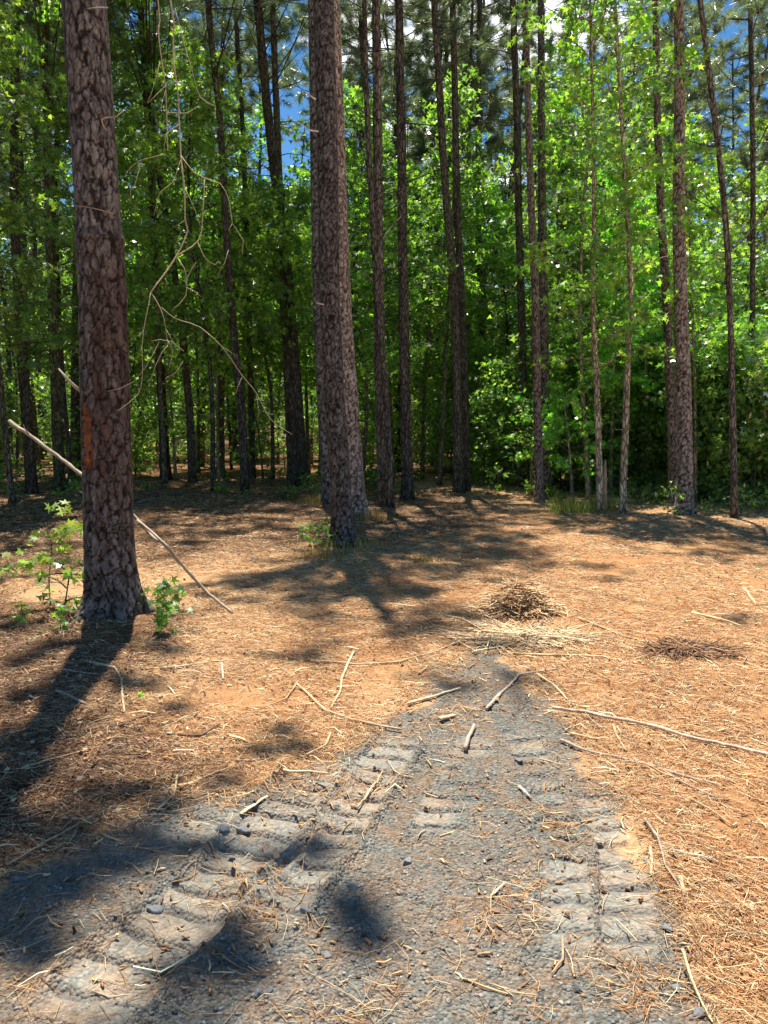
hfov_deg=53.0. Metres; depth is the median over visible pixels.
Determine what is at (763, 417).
bush
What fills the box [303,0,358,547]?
pine tree
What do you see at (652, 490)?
weed
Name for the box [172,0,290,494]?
pine tree
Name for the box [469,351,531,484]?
bush
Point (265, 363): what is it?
sweetgum tree
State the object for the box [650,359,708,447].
bush
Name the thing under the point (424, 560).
grass tuft
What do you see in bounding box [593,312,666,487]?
bush
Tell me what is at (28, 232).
pine tree
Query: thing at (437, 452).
bush
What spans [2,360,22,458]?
bush
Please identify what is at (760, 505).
weed
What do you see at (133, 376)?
understory tree
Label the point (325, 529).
weed
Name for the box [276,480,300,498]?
weed
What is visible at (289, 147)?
sky
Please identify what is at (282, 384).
broadleaf tree
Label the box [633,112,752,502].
sweetgum tree
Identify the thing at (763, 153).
pine tree
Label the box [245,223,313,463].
understory tree
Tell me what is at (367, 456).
bush
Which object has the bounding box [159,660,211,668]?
stick
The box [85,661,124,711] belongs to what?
stick
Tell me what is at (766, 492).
weed
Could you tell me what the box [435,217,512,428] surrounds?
broadleaf tree
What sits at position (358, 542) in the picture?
grass tuft
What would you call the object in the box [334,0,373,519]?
pine tree
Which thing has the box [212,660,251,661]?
stick
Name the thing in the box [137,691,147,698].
seedling
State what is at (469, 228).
sweetgum tree
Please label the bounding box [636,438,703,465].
bush
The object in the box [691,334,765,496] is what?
bush
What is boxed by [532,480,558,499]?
weed
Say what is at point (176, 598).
weed
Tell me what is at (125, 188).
pine tree
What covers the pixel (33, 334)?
broadleaf tree
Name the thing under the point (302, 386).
broadleaf tree
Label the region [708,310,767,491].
bush
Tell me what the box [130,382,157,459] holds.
bush
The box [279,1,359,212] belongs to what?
pine tree
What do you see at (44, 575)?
weed
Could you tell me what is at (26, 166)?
understory tree
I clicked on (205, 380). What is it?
sweetgum tree
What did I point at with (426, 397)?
bush
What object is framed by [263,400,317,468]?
bush
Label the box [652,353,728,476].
bush
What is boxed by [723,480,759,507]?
weed
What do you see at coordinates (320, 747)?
stick
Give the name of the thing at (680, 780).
stick
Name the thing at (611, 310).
understory tree
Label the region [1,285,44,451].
understory tree
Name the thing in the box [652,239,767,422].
sweetgum tree
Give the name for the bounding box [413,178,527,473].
sweetgum tree
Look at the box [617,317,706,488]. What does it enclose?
bush
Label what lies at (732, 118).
pine tree
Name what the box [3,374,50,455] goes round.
bush
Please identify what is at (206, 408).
bush
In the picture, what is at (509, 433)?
bush
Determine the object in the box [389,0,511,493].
pine tree
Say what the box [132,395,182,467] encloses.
bush
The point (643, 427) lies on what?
bush
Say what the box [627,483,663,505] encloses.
weed
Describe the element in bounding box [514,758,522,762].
stone
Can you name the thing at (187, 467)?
weed
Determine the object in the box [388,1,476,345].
pine tree
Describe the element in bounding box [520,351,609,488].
bush
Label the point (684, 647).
needle clump
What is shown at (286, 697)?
stick
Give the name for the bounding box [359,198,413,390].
understory tree
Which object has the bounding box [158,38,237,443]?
pine tree
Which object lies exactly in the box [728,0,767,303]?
pine tree
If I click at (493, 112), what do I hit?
pine tree
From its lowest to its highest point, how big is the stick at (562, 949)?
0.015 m
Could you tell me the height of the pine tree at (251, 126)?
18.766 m
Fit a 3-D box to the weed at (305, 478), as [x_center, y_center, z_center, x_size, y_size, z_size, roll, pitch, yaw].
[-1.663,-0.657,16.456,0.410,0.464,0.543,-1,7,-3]
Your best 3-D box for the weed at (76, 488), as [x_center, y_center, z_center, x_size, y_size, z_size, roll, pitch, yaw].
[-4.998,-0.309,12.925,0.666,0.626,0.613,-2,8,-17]
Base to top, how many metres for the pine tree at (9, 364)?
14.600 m
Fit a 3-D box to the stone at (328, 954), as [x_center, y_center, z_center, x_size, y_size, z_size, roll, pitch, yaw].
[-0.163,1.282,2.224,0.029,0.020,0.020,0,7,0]
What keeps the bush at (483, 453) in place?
on the ground
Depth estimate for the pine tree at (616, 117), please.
36.42 m
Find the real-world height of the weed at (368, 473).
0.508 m
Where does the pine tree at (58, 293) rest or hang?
on the ground
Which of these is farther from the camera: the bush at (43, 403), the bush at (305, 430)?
the bush at (305, 430)
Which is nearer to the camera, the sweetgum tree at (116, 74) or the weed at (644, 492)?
the weed at (644, 492)
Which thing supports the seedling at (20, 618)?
on the ground
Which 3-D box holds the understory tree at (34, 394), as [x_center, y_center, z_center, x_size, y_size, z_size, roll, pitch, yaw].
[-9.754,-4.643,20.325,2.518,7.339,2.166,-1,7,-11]
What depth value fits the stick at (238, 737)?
3.66 m
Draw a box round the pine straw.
[0,476,767,1023]
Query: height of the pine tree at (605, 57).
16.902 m
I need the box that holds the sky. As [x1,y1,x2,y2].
[1,0,767,417]
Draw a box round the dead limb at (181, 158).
[107,0,292,434]
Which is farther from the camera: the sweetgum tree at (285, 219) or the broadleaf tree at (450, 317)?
the broadleaf tree at (450, 317)
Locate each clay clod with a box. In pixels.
[706,917,712,925]
[720,942,729,950]
[727,917,736,923]
[735,996,743,1004]
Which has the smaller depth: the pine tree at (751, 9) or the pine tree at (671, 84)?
the pine tree at (751, 9)
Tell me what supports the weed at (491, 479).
on the ground
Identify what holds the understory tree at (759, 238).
on the ground
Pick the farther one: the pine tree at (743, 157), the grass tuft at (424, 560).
the pine tree at (743, 157)
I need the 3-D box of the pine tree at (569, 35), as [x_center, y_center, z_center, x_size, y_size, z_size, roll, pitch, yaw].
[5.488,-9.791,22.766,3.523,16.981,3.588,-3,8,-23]
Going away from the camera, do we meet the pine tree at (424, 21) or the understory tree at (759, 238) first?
the pine tree at (424, 21)
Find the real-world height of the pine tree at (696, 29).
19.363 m
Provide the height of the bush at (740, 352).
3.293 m
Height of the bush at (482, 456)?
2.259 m
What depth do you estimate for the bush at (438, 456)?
21.29 m
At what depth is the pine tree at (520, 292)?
15.59 m
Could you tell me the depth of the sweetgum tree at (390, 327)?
16.79 m
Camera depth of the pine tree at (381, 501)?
12.34 m
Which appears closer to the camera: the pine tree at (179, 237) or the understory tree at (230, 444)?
the understory tree at (230, 444)
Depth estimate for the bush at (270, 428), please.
27.48 m
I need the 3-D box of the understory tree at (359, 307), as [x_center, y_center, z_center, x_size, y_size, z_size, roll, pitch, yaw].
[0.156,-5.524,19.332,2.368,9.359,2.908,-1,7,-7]
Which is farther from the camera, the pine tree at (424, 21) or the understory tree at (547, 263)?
the understory tree at (547, 263)
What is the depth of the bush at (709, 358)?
13.01 m
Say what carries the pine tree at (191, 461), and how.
on the ground
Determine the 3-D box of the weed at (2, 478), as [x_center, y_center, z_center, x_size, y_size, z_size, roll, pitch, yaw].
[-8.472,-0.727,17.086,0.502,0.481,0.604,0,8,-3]
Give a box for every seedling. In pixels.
[0,500,130,604]
[7,601,30,623]
[38,598,77,632]
[45,487,69,498]
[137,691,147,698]
[143,576,193,632]
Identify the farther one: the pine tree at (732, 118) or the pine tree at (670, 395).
the pine tree at (732, 118)
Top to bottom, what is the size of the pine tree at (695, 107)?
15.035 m
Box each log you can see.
[136,498,158,502]
[137,459,185,461]
[609,498,645,503]
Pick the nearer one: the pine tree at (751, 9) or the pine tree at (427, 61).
the pine tree at (751, 9)
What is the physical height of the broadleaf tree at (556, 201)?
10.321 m
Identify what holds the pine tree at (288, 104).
on the ground
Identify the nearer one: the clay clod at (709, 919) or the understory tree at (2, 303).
the clay clod at (709, 919)
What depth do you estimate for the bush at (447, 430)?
18.61 m
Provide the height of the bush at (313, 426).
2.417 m
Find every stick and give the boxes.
[5,797,136,865]
[21,749,85,767]
[55,689,86,703]
[63,669,98,674]
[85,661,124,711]
[100,832,124,842]
[118,712,160,727]
[156,774,177,810]
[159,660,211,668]
[178,723,220,736]
[180,744,251,785]
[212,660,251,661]
[220,662,223,679]
[229,734,250,742]
[239,795,268,814]
[253,680,298,711]
[276,761,327,778]
[296,683,401,729]
[306,732,330,755]
[311,642,454,664]
[330,651,354,708]
[356,770,382,808]
[407,687,460,704]
[438,714,456,720]
[463,723,475,750]
[483,614,503,623]
[485,668,556,709]
[490,882,504,895]
[513,652,605,657]
[517,785,531,798]
[536,673,568,699]
[551,935,563,973]
[552,706,767,756]
[560,738,716,784]
[570,732,598,739]
[577,617,630,638]
[612,723,626,750]
[643,817,686,896]
[648,762,716,797]
[648,846,652,874]
[662,845,716,860]
[672,515,720,529]
[677,875,685,892]
[681,948,712,1022]
[690,797,733,826]
[691,611,742,626]
[742,587,756,605]
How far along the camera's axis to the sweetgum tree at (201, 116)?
14.39 m
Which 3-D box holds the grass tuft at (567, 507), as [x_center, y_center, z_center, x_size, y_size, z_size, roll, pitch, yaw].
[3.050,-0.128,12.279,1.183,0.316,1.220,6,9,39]
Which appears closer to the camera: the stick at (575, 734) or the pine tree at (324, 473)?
the stick at (575, 734)
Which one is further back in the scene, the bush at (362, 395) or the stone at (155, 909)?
the bush at (362, 395)
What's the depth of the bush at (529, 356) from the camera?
16.27 m
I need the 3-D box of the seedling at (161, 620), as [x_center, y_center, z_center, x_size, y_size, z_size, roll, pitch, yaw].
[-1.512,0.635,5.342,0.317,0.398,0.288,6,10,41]
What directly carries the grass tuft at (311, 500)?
on the ground
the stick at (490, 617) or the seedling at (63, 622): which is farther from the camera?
the stick at (490, 617)
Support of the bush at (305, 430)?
on the ground
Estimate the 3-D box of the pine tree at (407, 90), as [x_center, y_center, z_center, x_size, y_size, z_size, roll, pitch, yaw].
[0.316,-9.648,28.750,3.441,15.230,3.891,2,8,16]
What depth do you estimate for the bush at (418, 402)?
23.11 m
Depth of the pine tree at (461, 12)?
23.67 m
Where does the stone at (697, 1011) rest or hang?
on the ground
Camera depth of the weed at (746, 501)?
11.84 m
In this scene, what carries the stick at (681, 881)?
on the pine straw
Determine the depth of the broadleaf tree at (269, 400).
36.77 m
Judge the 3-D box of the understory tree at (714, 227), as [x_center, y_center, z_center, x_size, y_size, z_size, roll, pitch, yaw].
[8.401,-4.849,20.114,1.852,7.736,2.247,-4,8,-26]
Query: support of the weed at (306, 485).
on the ground
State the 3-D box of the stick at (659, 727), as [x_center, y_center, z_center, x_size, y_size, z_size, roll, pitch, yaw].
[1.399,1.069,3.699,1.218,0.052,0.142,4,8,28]
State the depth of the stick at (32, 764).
3.37 m
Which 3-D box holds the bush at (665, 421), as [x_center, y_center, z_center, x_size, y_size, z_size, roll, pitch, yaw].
[6.077,-1.423,14.069,2.320,2.745,2.131,10,11,44]
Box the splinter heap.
[419,612,624,658]
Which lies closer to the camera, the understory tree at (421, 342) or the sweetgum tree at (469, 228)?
the sweetgum tree at (469, 228)
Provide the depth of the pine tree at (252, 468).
17.70 m
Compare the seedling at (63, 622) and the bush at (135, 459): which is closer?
the seedling at (63, 622)
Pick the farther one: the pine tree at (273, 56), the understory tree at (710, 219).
the understory tree at (710, 219)
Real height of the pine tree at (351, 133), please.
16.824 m
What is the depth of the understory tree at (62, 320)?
28.30 m
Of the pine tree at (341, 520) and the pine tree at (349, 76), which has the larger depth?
the pine tree at (349, 76)
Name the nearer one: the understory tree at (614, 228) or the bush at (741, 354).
the bush at (741, 354)
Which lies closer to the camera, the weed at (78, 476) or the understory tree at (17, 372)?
the weed at (78, 476)
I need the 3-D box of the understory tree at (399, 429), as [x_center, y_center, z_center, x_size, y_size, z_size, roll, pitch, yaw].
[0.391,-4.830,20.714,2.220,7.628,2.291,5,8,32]
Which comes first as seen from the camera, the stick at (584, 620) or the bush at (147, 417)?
the stick at (584, 620)
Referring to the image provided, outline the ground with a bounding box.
[0,418,767,1023]
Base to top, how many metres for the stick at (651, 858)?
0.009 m
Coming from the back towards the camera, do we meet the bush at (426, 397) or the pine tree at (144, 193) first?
the pine tree at (144, 193)
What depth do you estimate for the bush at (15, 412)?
19.18 m
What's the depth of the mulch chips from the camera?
4.14 m
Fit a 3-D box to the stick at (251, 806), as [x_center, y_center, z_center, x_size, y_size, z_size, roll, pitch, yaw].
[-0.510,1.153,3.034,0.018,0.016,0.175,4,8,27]
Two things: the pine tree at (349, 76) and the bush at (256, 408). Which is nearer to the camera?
the pine tree at (349, 76)
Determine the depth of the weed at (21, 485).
15.86 m
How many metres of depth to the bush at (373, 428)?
19.36 m
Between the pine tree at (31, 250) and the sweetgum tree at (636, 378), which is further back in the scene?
the pine tree at (31, 250)
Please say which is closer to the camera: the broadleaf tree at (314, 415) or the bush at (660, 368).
the bush at (660, 368)
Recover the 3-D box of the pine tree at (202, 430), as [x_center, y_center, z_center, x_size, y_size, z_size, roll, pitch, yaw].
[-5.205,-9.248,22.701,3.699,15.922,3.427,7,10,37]
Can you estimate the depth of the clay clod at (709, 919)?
2.35 m
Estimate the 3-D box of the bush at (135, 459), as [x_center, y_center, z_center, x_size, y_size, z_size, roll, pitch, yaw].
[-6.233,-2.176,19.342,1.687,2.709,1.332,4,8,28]
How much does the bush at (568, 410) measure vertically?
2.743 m
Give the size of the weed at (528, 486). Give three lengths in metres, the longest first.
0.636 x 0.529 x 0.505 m
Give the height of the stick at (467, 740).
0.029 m
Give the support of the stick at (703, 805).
on the ground
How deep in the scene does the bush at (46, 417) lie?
28.75 m
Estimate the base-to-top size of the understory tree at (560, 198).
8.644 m
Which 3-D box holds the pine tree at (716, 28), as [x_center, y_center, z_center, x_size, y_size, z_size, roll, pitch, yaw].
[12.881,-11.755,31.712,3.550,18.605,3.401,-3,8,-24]
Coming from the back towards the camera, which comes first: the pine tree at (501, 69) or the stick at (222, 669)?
the pine tree at (501, 69)
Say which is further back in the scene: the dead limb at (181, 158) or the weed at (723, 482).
the weed at (723, 482)
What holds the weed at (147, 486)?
on the ground
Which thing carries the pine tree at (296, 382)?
on the ground
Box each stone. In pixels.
[9,876,22,881]
[146,905,163,914]
[215,823,229,832]
[237,825,250,833]
[254,987,262,997]
[299,905,311,913]
[323,951,331,957]
[334,1008,344,1014]
[346,881,357,890]
[403,857,411,864]
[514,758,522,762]
[574,986,582,992]
[662,923,672,932]
[670,984,680,991]
[693,1007,705,1018]
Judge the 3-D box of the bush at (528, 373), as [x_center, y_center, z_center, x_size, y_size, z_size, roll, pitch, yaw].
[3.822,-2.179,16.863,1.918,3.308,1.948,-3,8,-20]
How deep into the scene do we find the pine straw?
4.32 m
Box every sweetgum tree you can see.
[0,0,61,356]
[0,0,78,503]
[0,0,129,480]
[35,13,177,395]
[63,0,231,483]
[116,19,283,491]
[128,166,235,472]
[130,341,225,480]
[156,76,260,478]
[180,176,300,462]
[202,173,313,478]
[216,175,313,487]
[254,168,372,473]
[290,130,426,476]
[308,79,467,409]
[359,160,492,478]
[407,64,522,485]
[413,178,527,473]
[437,181,560,479]
[487,71,640,483]
[493,394,569,495]
[506,0,702,512]
[513,0,640,499]
[528,0,737,513]
[530,381,618,501]
[548,30,703,485]
[560,153,662,495]
[584,152,733,394]
[596,177,706,492]
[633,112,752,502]
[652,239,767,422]
[689,166,767,364]
[712,84,767,338]
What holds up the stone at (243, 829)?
on the ground
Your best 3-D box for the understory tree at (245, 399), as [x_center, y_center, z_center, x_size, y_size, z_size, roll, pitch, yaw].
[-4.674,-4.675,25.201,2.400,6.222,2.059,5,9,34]
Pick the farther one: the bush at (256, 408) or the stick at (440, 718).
the bush at (256, 408)
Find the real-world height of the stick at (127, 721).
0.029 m
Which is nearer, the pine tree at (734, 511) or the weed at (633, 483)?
the pine tree at (734, 511)
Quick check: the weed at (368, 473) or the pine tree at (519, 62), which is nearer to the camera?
the weed at (368, 473)
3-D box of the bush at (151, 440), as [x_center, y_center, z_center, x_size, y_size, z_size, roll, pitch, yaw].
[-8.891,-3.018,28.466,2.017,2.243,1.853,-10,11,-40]
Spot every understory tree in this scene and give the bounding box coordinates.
[0,190,63,370]
[0,201,49,472]
[0,229,63,454]
[0,241,12,374]
[1,149,71,418]
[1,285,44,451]
[27,226,73,393]
[32,248,72,401]
[32,251,70,407]
[121,194,178,464]
[125,240,153,433]
[127,232,194,425]
[138,265,175,454]
[197,191,252,468]
[201,352,232,451]
[226,336,265,445]
[232,226,280,402]
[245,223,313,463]
[255,113,316,472]
[267,164,313,463]
[281,119,362,384]
[350,87,427,474]
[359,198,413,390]
[368,198,443,471]
[370,178,442,461]
[373,111,445,421]
[397,281,441,408]
[408,219,449,465]
[409,199,480,393]
[467,137,527,451]
[471,179,527,351]
[485,201,529,362]
[514,236,569,344]
[525,95,639,475]
[561,79,665,330]
[563,98,662,478]
[564,235,612,442]
[582,137,657,330]
[687,166,749,347]
[690,145,743,335]
[720,184,767,325]
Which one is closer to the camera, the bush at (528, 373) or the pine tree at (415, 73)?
the bush at (528, 373)
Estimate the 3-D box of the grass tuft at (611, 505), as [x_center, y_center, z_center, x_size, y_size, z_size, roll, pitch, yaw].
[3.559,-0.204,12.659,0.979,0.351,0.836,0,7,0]
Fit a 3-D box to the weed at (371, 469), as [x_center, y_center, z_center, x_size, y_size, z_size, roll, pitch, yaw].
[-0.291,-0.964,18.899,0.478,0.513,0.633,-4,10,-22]
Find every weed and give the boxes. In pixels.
[0,469,14,486]
[12,548,84,613]
[15,465,24,475]
[15,476,24,490]
[21,462,48,479]
[38,466,52,483]
[64,480,81,506]
[68,473,81,489]
[132,457,145,474]
[138,579,185,610]
[139,482,152,489]
[178,461,201,477]
[209,477,232,493]
[237,489,253,501]
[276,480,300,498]
[293,513,340,547]
[298,470,314,485]
[299,476,319,492]
[310,480,320,497]
[314,464,320,477]
[364,467,375,484]
[365,474,376,487]
[366,463,376,473]
[393,459,400,479]
[482,463,513,490]
[482,478,495,484]
[522,478,551,495]
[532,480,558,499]
[555,490,571,502]
[579,471,612,496]
[607,475,641,495]
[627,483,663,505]
[641,481,662,502]
[652,481,691,515]
[696,496,722,513]
[704,473,745,503]
[707,489,742,508]
[719,483,763,513]
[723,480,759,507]
[745,497,767,511]
[752,489,767,509]
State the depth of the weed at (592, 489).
14.81 m
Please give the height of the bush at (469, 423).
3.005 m
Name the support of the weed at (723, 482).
on the ground
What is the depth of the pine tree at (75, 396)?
18.75 m
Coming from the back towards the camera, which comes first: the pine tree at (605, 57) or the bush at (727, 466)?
the pine tree at (605, 57)
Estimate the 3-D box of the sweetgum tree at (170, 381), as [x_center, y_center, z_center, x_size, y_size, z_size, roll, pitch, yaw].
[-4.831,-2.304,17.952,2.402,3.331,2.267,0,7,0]
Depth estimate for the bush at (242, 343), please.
18.26 m
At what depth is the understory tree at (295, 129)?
18.50 m
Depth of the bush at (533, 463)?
16.37 m
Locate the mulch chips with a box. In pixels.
[0,482,767,996]
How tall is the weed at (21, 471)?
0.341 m
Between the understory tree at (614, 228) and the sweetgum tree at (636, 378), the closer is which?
the sweetgum tree at (636, 378)
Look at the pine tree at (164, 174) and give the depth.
35.67 m
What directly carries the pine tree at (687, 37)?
on the ground
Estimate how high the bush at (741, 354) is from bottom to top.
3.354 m
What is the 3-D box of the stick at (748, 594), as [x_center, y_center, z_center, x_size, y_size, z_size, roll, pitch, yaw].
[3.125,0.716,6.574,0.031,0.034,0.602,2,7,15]
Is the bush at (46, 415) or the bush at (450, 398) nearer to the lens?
the bush at (450, 398)
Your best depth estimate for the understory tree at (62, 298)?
27.93 m
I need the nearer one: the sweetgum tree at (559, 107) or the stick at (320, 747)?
the stick at (320, 747)
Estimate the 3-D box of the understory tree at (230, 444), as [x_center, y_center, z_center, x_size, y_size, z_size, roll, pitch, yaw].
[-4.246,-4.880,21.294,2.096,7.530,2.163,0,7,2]
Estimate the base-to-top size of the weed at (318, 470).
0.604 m
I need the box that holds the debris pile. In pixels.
[454,575,588,622]
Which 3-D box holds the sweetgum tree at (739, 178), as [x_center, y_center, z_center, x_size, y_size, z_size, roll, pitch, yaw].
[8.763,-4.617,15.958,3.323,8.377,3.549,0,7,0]
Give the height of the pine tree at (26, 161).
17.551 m
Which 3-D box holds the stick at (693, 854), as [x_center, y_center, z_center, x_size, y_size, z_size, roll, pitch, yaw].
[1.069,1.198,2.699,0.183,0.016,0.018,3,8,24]
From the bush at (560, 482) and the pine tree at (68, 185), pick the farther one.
the pine tree at (68, 185)
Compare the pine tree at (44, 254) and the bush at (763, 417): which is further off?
the pine tree at (44, 254)
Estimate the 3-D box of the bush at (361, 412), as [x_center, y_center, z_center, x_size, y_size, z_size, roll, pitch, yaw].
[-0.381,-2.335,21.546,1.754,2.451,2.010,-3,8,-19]
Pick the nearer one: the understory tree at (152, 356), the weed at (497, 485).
the weed at (497, 485)
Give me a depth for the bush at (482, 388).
19.37 m
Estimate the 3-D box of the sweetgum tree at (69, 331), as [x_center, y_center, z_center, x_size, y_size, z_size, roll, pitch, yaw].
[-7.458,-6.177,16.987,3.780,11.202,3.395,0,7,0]
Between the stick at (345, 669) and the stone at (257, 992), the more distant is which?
the stick at (345, 669)
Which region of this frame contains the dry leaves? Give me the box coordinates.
[0,474,767,900]
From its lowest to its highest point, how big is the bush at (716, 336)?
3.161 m
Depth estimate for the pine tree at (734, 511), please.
11.02 m
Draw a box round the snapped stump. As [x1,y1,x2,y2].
[603,460,606,512]
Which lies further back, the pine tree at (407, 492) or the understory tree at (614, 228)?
the understory tree at (614, 228)
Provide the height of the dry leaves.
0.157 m
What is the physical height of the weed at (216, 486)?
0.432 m
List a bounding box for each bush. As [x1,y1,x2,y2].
[0,352,31,472]
[0,377,23,469]
[0,394,18,469]
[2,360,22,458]
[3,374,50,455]
[12,393,47,455]
[20,371,70,465]
[33,375,133,469]
[35,391,51,447]
[37,401,70,459]
[130,376,157,475]
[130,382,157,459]
[130,394,158,465]
[130,396,155,473]
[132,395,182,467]
[132,406,158,454]
[150,391,207,462]
[166,366,229,465]
[169,399,231,460]
[183,356,226,451]
[197,328,302,478]
[225,390,281,460]
[231,382,277,461]
[255,398,281,457]
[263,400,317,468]
[280,402,317,452]
[300,351,318,454]
[303,396,318,453]
[309,411,318,456]
[357,363,399,466]
[357,374,374,435]
[357,376,399,469]
[359,379,413,474]
[359,388,397,463]
[393,390,452,479]
[393,401,420,439]
[410,344,478,471]
[410,362,433,455]
[412,378,450,468]
[412,394,452,464]
[413,340,487,476]
[421,359,495,469]
[425,422,452,470]
[431,362,485,464]
[436,355,491,470]
[444,341,516,478]
[449,359,510,472]
[450,386,514,485]
[468,352,580,478]
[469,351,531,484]
[469,387,525,485]
[469,392,515,480]
[471,350,517,472]
[474,343,549,486]
[487,388,518,471]
[501,336,603,491]
[503,392,580,484]
[511,395,575,484]
[517,340,592,482]
[518,336,622,490]
[519,316,636,490]
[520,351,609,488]
[527,362,616,490]
[563,411,641,488]
[569,331,664,483]
[570,355,667,492]
[579,387,658,487]
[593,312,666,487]
[600,312,690,489]
[601,378,663,488]
[602,395,664,484]
[614,401,666,492]
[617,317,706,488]
[630,330,710,480]
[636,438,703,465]
[637,366,708,498]
[637,368,667,479]
[641,362,762,499]
[642,340,761,500]
[646,345,740,485]
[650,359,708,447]
[651,323,767,494]
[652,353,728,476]
[653,315,762,499]
[658,370,720,497]
[664,307,753,495]
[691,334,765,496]
[691,349,767,493]
[691,365,767,500]
[692,323,767,500]
[692,326,767,495]
[698,346,766,486]
[698,350,767,499]
[699,381,767,505]
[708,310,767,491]
[712,327,767,500]
[717,343,767,488]
[720,450,766,498]
[722,339,767,497]
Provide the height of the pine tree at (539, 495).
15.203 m
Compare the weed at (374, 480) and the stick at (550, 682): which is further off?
the weed at (374, 480)
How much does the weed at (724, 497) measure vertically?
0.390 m
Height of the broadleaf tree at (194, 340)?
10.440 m
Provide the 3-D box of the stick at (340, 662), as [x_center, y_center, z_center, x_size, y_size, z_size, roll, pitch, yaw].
[0.061,0.919,4.918,1.049,0.031,0.222,-3,8,-25]
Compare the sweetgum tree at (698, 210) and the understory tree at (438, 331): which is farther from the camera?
the understory tree at (438, 331)
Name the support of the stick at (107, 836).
on the ground
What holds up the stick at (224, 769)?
on the ground
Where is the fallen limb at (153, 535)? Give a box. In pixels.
[8,419,233,613]
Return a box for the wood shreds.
[0,480,767,997]
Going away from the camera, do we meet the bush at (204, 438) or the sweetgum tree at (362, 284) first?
the sweetgum tree at (362, 284)
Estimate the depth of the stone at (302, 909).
2.39 m
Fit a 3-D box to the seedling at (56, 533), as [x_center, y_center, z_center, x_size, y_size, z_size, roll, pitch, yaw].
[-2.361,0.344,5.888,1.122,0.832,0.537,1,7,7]
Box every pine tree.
[0,0,29,320]
[0,0,71,494]
[0,3,30,468]
[0,3,57,469]
[0,3,71,473]
[0,6,34,462]
[0,8,62,320]
[1,1,69,459]
[4,0,74,491]
[4,15,71,470]
[6,111,71,444]
[9,125,44,395]
[9,131,70,425]
[23,0,142,304]
[26,111,73,440]
[41,8,114,477]
[58,0,154,620]
[106,0,204,482]
[107,3,206,479]
[107,4,157,334]
[112,45,141,444]
[113,45,181,450]
[122,84,185,353]
[132,118,187,445]
[147,0,255,465]
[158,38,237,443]
[168,0,278,476]
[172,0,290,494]
[180,19,257,238]
[199,0,285,478]
[215,0,371,485]
[218,0,304,191]
[235,0,302,484]
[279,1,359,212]
[284,1,370,206]
[289,0,432,507]
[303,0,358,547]
[304,0,414,370]
[308,0,330,504]
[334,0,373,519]
[341,0,445,469]
[341,0,446,334]
[341,0,457,507]
[344,113,390,253]
[346,0,463,500]
[366,37,429,412]
[367,22,433,332]
[368,0,495,422]
[386,0,517,491]
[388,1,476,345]
[389,0,497,463]
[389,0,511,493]
[390,0,506,466]
[423,0,537,364]
[425,0,547,469]
[429,0,523,469]
[433,38,503,245]
[464,0,580,487]
[481,0,571,349]
[482,111,537,274]
[483,22,534,428]
[508,47,581,220]
[520,0,648,379]
[522,0,546,502]
[537,0,577,498]
[550,22,627,319]
[584,4,672,243]
[586,0,671,310]
[599,74,643,150]
[621,11,702,229]
[622,0,730,314]
[625,0,731,255]
[640,71,731,329]
[643,0,746,265]
[652,0,676,505]
[671,0,697,515]
[672,0,765,518]
[672,4,747,300]
[687,18,767,300]
[702,0,767,497]
[717,0,767,305]
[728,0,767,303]
[735,114,767,277]
[745,10,767,263]
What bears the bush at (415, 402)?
on the ground
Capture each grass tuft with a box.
[290,545,348,561]
[293,491,329,505]
[297,535,386,551]
[353,509,405,523]
[401,554,443,563]
[530,492,609,516]
[581,492,618,510]
[652,479,667,502]
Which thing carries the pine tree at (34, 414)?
on the ground
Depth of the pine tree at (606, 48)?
26.58 m
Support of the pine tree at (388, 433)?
on the ground
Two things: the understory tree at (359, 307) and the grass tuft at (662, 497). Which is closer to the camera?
the grass tuft at (662, 497)
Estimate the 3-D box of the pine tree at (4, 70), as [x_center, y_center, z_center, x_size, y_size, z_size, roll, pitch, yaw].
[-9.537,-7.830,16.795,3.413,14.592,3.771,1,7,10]
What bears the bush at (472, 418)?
on the ground
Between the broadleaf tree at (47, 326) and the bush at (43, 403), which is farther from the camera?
the broadleaf tree at (47, 326)
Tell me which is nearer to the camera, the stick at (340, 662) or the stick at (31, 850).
the stick at (31, 850)
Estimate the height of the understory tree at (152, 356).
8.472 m
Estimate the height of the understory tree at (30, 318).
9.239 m
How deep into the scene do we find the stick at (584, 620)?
5.65 m
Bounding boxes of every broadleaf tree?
[0,241,69,435]
[11,233,72,414]
[35,224,150,411]
[37,61,171,412]
[69,207,199,451]
[147,278,192,438]
[171,242,215,427]
[176,84,306,458]
[245,265,284,443]
[256,215,316,430]
[275,258,317,434]
[279,224,411,423]
[386,192,446,423]
[409,180,466,422]
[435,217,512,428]
[472,72,596,388]
[472,217,529,422]
[537,186,607,396]
[587,158,672,365]
[695,107,767,345]
[697,215,758,316]
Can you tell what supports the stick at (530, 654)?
on the ground
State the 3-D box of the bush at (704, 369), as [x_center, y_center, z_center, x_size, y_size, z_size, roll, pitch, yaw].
[5.997,-1.784,13.550,2.223,3.381,1.748,-4,8,-28]
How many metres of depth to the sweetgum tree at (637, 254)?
14.36 m
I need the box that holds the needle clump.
[610,634,761,662]
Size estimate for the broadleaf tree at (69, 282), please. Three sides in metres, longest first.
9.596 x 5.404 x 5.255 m
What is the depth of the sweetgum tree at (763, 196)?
15.18 m
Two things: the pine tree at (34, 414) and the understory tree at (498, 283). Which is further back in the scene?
the understory tree at (498, 283)
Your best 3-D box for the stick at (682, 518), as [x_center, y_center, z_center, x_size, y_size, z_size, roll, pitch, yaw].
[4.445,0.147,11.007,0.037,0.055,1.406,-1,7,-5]
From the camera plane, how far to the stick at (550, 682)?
4.43 m
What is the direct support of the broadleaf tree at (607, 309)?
on the ground
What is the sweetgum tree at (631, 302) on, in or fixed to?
on the ground
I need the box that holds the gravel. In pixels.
[0,646,759,1023]
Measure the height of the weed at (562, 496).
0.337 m

